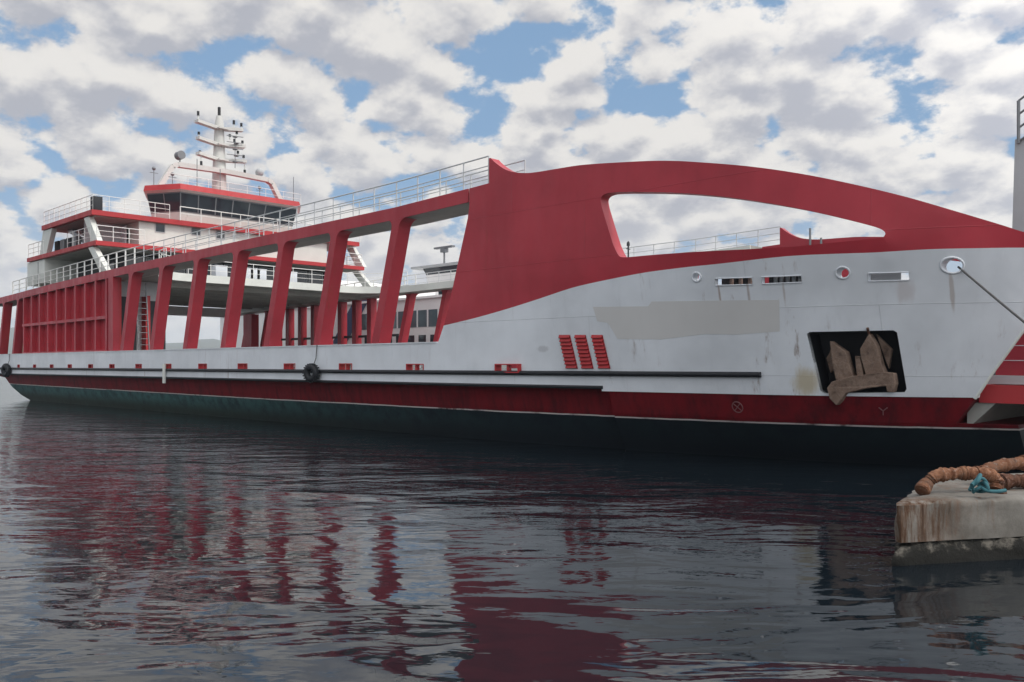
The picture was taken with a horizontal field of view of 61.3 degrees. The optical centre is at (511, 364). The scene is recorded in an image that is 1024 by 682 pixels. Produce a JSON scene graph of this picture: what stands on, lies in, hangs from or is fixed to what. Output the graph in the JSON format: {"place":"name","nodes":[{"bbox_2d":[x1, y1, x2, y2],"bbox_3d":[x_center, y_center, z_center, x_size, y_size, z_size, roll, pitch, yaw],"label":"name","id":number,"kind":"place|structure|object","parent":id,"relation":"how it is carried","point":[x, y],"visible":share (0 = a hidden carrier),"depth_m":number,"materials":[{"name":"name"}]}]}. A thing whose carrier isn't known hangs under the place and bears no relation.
{"place":"outdoors","nodes":[
{"label":"outdoors","id":0,"kind":"place"},
{"bbox_2d":[0,327,219,353],"bbox_3d":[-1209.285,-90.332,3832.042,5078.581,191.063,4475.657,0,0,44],"label":"hills","id":1,"kind":"structure","parent":0,"point":[208,343],"depth_m":3374.32,"materials":[{"name":"grey"}]},
{"bbox_2d":[0,376,1023,681],"bbox_3d":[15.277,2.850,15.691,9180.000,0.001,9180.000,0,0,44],"label":"water","id":2,"kind":"structure","parent":0,"point":[148,546],"depth_m":12.29,"materials":[{"name":"black liquid"}]},
{"bbox_2d":[220,245,457,366],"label":"ferry","id":3,"kind":"object","parent":2,"relation":"on","point":[425,317],"visible":0.16,"depth_m":80.11,"materials":[{"name":"white paint"}]},
{"bbox_2d":[0,96,1023,466],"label":"ferry","id":4,"kind":"object","parent":2,"relation":"on","point":[564,318],"visible":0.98,"depth_m":29.61,"materials":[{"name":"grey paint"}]},
{"bbox_2d":[1,354,10,376],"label":"tyre fender","id":5,"kind":"object","parent":4,"relation":"hanging from","point":[5,370],"visible":1,"depth_m":69.95,"materials":[{"name":"black rubber"}]},
{"bbox_2d":[302,345,319,382],"bbox_3d":[-9.037,-0.063,39.008,0.942,1.718,0.382,0,0,29],"label":"tyre fender","id":6,"kind":"object","parent":4,"relation":"hanging from","point":[313,368],"visible":1,"depth_m":38.87,"materials":[{"name":"black rubber"}]},
{"bbox_2d":[826,327,897,404],"bbox_3d":[9.503,0.048,23.534,1.836,2.114,0.794,0,0,27],"label":"anchor","id":7,"kind":"object","parent":4,"relation":"hanging from","point":[870,362],"visible":1,"depth_m":23.48,"materials":[{"name":"metal"}]},
{"bbox_2d":[957,266,1023,322],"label":"mooring rope","id":8,"kind":"object","parent":4,"relation":"attached to","point":[992,295],"visible":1,"depth_m":20.71,"materials":[{"name":"grey fabric"}]},
{"bbox_2d":[891,473,1023,565],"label":"concrete quay","id":9,"kind":"structure","parent":2,"relation":"in","point":[953,521],"depth_m":12.55,"materials":[{"name":"grey concrete"}]},
{"bbox_2d":[914,466,1003,494],"bbox_3d":[6.802,1.760,13.147,1.392,0.458,0.282,0,0,-4],"label":"thick mooring rope","id":10,"kind":"object","parent":9,"relation":"on","point":[925,485],"visible":0.9,"depth_m":13.08,"materials":[{"name":"brown fabric"}]},
{"bbox_2d":[968,473,1006,493],"bbox_3d":[6.986,1.744,12.680,0.590,0.302,0.175,0,0,0],"label":"teal rope","id":11,"kind":"object","parent":9,"relation":"on","point":[983,485],"visible":1,"depth_m":12.66,"materials":[{"name":"teal fabric"}]},
{"bbox_2d":[980,455,1023,471],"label":"thick mooring rope","id":12,"kind":"object","parent":9,"relation":"on","point":[1005,464],"visible":0.79,"depth_m":14.01,"materials":[{"name":"brown fabric"}]},
{"bbox_2d":[998,480,1006,493],"bbox_3d":[7.424,1.850,13.137,0.180,0.190,0.180,0,0,44],"label":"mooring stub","id":13,"kind":"object","parent":9,"relation":"on","point":[1002,483],"visible":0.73,"depth_m":13.09,"materials":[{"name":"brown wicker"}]},
{"bbox_2d":[1000,473,1023,489],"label":"mooring rope","id":14,"kind":"object","parent":9,"relation":"on","point":[1015,480],"visible":0.82,"depth_m":13.45,"materials":[{"name":"brown fabric"}]},
{"bbox_2d":[0,0,1023,342],"label":"sky","id":15,"kind":"structure","parent":0,"point":[914,99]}
]}

